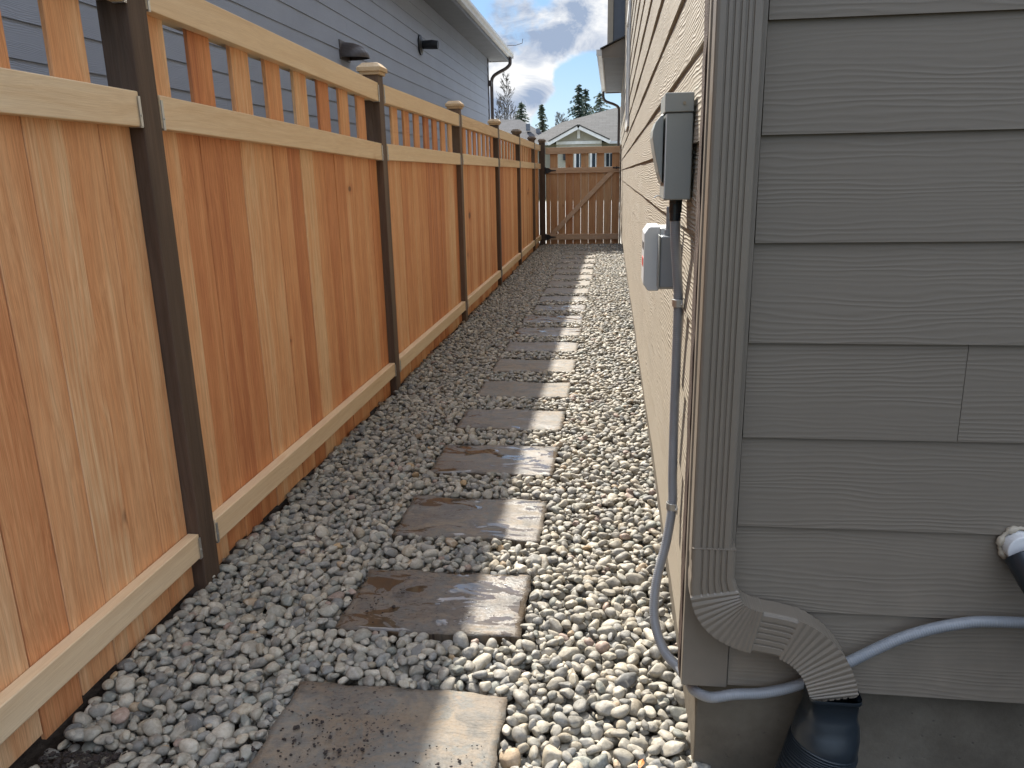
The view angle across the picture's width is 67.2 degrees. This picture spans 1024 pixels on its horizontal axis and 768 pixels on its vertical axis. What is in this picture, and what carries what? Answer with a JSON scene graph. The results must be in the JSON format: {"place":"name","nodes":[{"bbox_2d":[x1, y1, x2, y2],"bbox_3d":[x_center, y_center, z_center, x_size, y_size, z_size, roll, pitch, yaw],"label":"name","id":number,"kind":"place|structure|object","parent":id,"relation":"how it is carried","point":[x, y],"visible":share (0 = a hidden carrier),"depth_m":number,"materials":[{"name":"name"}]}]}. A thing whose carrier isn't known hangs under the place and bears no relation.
{"place":"outdoors","nodes":[
{"label":"outdoors","id":0,"kind":"place"},
{"bbox_2d":[0,0,522,156],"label":"blue grey house","id":1,"kind":"structure","parent":0,"point":[440,53],"depth_m":9.01,"materials":[{"name":"wood"}]},
{"bbox_2d":[9,243,710,767],"bbox_3d":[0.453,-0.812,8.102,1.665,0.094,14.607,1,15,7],"label":"gravel","id":2,"kind":"structure","parent":0,"point":[385,455],"depth_m":2.61,"materials":[{"name":"grey gravel"}]},
{"bbox_2d":[37,589,484,767],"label":"soil crumbs","id":3,"kind":"object","parent":2,"relation":"on","point":[113,757],"visible":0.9,"depth_m":1.86,"materials":[{"name":"brown soil"}]},
{"bbox_2d":[0,0,545,767],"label":"cedar fence","id":4,"kind":"object","parent":2,"relation":"on","point":[222,332],"visible":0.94,"depth_m":2.50,"materials":[{"name":"wood"}]},
{"bbox_2d":[247,681,507,767],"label":"stepping stone","id":5,"kind":"object","parent":2,"relation":"on","point":[457,724],"visible":0.99,"depth_m":1.92,"materials":[{"name":"stone"}]},
{"bbox_2d":[335,568,531,647],"bbox_3d":[-0.237,0.720,2.503,0.583,0.049,0.392,1,15,7],"label":"stepping stone","id":6,"kind":"object","parent":2,"relation":"on","point":[441,607],"visible":0.97,"depth_m":2.47,"materials":[{"name":"stone"}]},
{"bbox_2d":[392,495,548,549],"bbox_3d":[-0.157,0.555,3.120,0.589,0.049,0.394,1,15,7],"label":"stepping stone","id":7,"kind":"object","parent":2,"relation":"on","point":[514,521],"visible":0.94,"depth_m":3.09,"materials":[{"name":"stone"}]},
{"bbox_2d":[430,444,559,480],"bbox_3d":[-0.074,0.380,3.740,0.589,0.050,0.401,1,15,7],"label":"stepping stone","id":8,"kind":"object","parent":2,"relation":"on","point":[511,460],"visible":0.93,"depth_m":3.71,"materials":[{"name":"stone"}]},
{"bbox_2d":[456,409,565,436],"bbox_3d":[0.003,0.215,4.348,0.590,0.049,0.377,1,15,7],"label":"stepping stone","id":9,"kind":"object","parent":2,"relation":"on","point":[516,419],"visible":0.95,"depth_m":4.32,"materials":[{"name":"stone"}]},
{"bbox_2d":[478,381,571,402],"bbox_3d":[0.083,0.051,4.956,0.589,0.049,0.375,1,15,7],"label":"stepping stone","id":10,"kind":"object","parent":2,"relation":"on","point":[516,389],"visible":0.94,"depth_m":4.93,"materials":[{"name":"stone"}]},
{"bbox_2d":[492,359,575,374],"bbox_3d":[0.165,-0.116,5.564,0.590,0.049,0.381,1,15,7],"label":"stepping stone","id":11,"kind":"object","parent":2,"relation":"on","point":[536,366],"visible":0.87,"depth_m":5.55,"materials":[{"name":"stone"}]},
{"bbox_2d":[505,342,578,352],"bbox_3d":[0.243,-0.281,6.167,0.583,0.049,0.362,1,15,7],"label":"stepping stone","id":12,"kind":"object","parent":2,"relation":"on","point":[551,347],"visible":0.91,"depth_m":6.15,"materials":[{"name":"stone"}]},
{"bbox_2d":[514,327,581,336],"bbox_3d":[0.322,-0.443,6.760,0.589,0.049,0.383,1,15,7],"label":"stepping stone","id":13,"kind":"object","parent":2,"relation":"on","point":[553,331],"visible":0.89,"depth_m":6.74,"materials":[{"name":"stone"}]},
{"bbox_2d":[521,315,584,323],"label":"stepping stone","id":14,"kind":"object","parent":2,"relation":"on","point":[558,319],"visible":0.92,"depth_m":7.34,"materials":[{"name":"stone"}]},
{"bbox_2d":[534,305,586,311],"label":"stepping stone","id":15,"kind":"object","parent":2,"relation":"on","point":[560,307],"visible":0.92,"depth_m":7.94,"materials":[{"name":"stone"}]},
{"bbox_2d":[539,296,587,301],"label":"stepping stone","id":16,"kind":"object","parent":2,"relation":"on","point":[565,298],"visible":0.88,"depth_m":8.53,"materials":[{"name":"stone"}]},
{"bbox_2d":[543,288,588,293],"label":"stepping stone","id":17,"kind":"object","parent":2,"relation":"on","point":[566,290],"visible":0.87,"depth_m":9.07,"materials":[{"name":"stone"}]},
{"bbox_2d":[547,281,590,286],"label":"stepping stone","id":18,"kind":"object","parent":2,"relation":"on","point":[568,283],"visible":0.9,"depth_m":9.64,"materials":[{"name":"stone"}]},
{"bbox_2d":[552,275,592,278],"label":"stepping stone","id":19,"kind":"object","parent":2,"relation":"on","point":[573,276],"visible":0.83,"depth_m":10.32,"materials":[{"name":"stone"}]},
{"bbox_2d":[555,269,593,272],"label":"stepping stone","id":20,"kind":"object","parent":2,"relation":"on","point":[575,270],"visible":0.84,"depth_m":10.94,"materials":[{"name":"stone"}]},
{"bbox_2d":[556,264,594,266],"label":"stepping stone","id":21,"kind":"object","parent":2,"relation":"on","point":[575,265],"visible":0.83,"depth_m":11.57,"materials":[{"name":"stone"}]},
{"bbox_2d":[558,259,595,261],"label":"stepping stone","id":22,"kind":"object","parent":2,"relation":"on","point":[570,260],"visible":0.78,"depth_m":12.23,"materials":[{"name":"stone"}]},
{"bbox_2d":[562,255,595,256],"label":"stepping stone","id":23,"kind":"object","parent":2,"relation":"on","point":[578,255],"visible":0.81,"depth_m":12.90,"materials":[{"name":"stone"}]},
{"bbox_2d":[564,250,597,252],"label":"stepping stone","id":24,"kind":"object","parent":2,"relation":"on","point":[577,251],"visible":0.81,"depth_m":13.66,"materials":[{"name":"stone"}]},
{"bbox_2d":[638,758,643,767],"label":"dry leaf","id":25,"kind":"object","parent":2,"relation":"on","point":[640,763],"visible":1,"depth_m":1.76,"materials":[{"name":"orange plant"}]},
{"bbox_2d":[494,95,503,119],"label":"bare tree","id":26,"kind":"object","parent":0,"point":[499,111],"visible":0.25,"depth_m":83.89,"materials":[{"name":"grey plant"}]},
{"bbox_2d":[470,0,620,129],"label":"sky","id":27,"kind":"structure","parent":0,"point":[556,54],"materials":[{"name":"blue"}]},
{"bbox_2d":[551,112,568,127],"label":"bare tree","id":28,"kind":"object","parent":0,"point":[559,117],"visible":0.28,"depth_m":81.46,"materials":[{"name":"grey plant"}]},
{"bbox_2d":[501,106,620,197],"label":"beige gable house","id":29,"kind":"structure","parent":0,"point":[596,129],"depth_m":50.06,"materials":[{"name":"white paint"}]},
{"bbox_2d":[574,154,580,166],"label":"window","id":30,"kind":"structure","parent":29,"relation":"in","point":[577,157],"depth_m":48.13,"materials":[{"name":"white paint"}]},
{"bbox_2d":[590,153,596,166],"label":"window","id":31,"kind":"structure","parent":29,"relation":"in","point":[593,156],"depth_m":48.00,"materials":[{"name":"white paint"}]},
{"bbox_2d":[604,153,611,166],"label":"window","id":32,"kind":"structure","parent":29,"relation":"in","point":[607,156],"depth_m":50.00,"materials":[{"name":"white paint"}]},
{"bbox_2d":[539,200,620,243],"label":"driveway","id":33,"kind":"structure","parent":0,"point":[565,224],"depth_m":22.44,"materials":[{"name":"concrete"}]},
{"label":"ground","id":34,"kind":"structure","parent":0,"visible":0},
{"bbox_2d":[496,72,518,119],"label":"bare tree","id":35,"kind":"object","parent":34,"relation":"on","point":[505,96],"visible":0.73,"depth_m":80.60,"materials":[{"name":"grey plant"}]},
{"bbox_2d":[499,120,541,143],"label":"grey roof house","id":36,"kind":"structure","parent":34,"relation":"on","point":[526,129],"depth_m":57.34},
{"bbox_2d":[514,101,529,122],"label":"conifer","id":37,"kind":"object","parent":34,"relation":"on","point":[521,111],"visible":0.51,"depth_m":85.52,"materials":[{"name":"green plant"}]},
{"bbox_2d":[535,104,548,132],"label":"conifer","id":38,"kind":"object","parent":34,"relation":"on","point":[542,118],"visible":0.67,"depth_m":85.36,"materials":[{"name":"green plant"}]},
{"bbox_2d":[567,84,590,119],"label":"conifer","id":39,"kind":"object","parent":34,"relation":"on","point":[579,102],"visible":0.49,"depth_m":86.38,"materials":[{"name":"green plant"}]},
{"bbox_2d":[580,88,594,116],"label":"conifer","id":40,"kind":"object","parent":34,"relation":"on","point":[586,94],"visible":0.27,"depth_m":89.96,"materials":[{"name":"green plant"}]},
{"bbox_2d":[589,93,609,113],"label":"conifer","id":41,"kind":"object","parent":34,"relation":"on","point":[598,106],"visible":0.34,"depth_m":82.37,"materials":[{"name":"green plant"}]},
{"bbox_2d":[596,0,1023,767],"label":"tan house","id":42,"kind":"structure","parent":34,"relation":"on","point":[878,496],"depth_m":1.49,"materials":[{"name":"beige wood"}]},
{"bbox_2d":[619,144,621,243],"bbox_3d":[2.059,-3.558,14.657,0.025,1.910,0.090,1,15,7],"label":"gate post","id":43,"kind":"object","parent":42,"relation":"attached to","point":[620,191],"visible":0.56,"depth_m":14.61,"materials":[{"name":"brown wood"}]},
{"bbox_2d":[545,146,619,244],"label":"garden gate","id":44,"kind":"structure","parent":43,"relation":"attached to","point":[582,220],"depth_m":14.75,"materials":[{"name":"brown wood"}]},
{"bbox_2d":[625,0,630,131],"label":"window","id":45,"kind":"structure","parent":42,"relation":"in","point":[629,4],"depth_m":8.72,"materials":[{"name":"white paint"}]},
{"bbox_2d":[641,207,672,290],"bbox_3d":[0.406,-0.377,2.128,0.086,0.227,0.229,1,15,7],"label":"disconnect box","id":46,"kind":"object","parent":42,"relation":"attached to","point":[656,269],"visible":0.87,"depth_m":2.08,"materials":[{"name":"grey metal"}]},
{"bbox_2d":[650,92,694,220],"bbox_3d":[0.363,-0.517,1.772,0.086,0.275,0.166,1,15,7],"label":"electrical box","id":47,"kind":"object","parent":42,"relation":"attached to","point":[671,137],"visible":1,"depth_m":1.70,"materials":[{"name":"metal"}]},
{"bbox_2d":[688,0,858,701],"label":"downspout","id":48,"kind":"object","parent":42,"relation":"attached to","point":[802,643],"visible":1,"depth_m":1.44,"materials":[{"name":"beige metal"}]},
{"bbox_2d":[774,684,861,767],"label":"drain hose","id":49,"kind":"object","parent":42,"relation":"attached to","point":[820,734],"visible":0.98,"depth_m":1.57,"materials":[{"name":"black plastic"}]},
{"bbox_2d":[649,221,1023,702],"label":"conduit","id":50,"kind":"object","parent":42,"relation":"attached to","point":[881,646],"visible":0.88,"depth_m":1.81,"materials":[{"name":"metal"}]},
{"bbox_2d":[995,526,1023,593],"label":"condensate pipe","id":51,"kind":"object","parent":42,"relation":"attached to","point":[1009,542],"visible":0.95,"depth_m":1.49,"materials":[{"name":"black plastic"}]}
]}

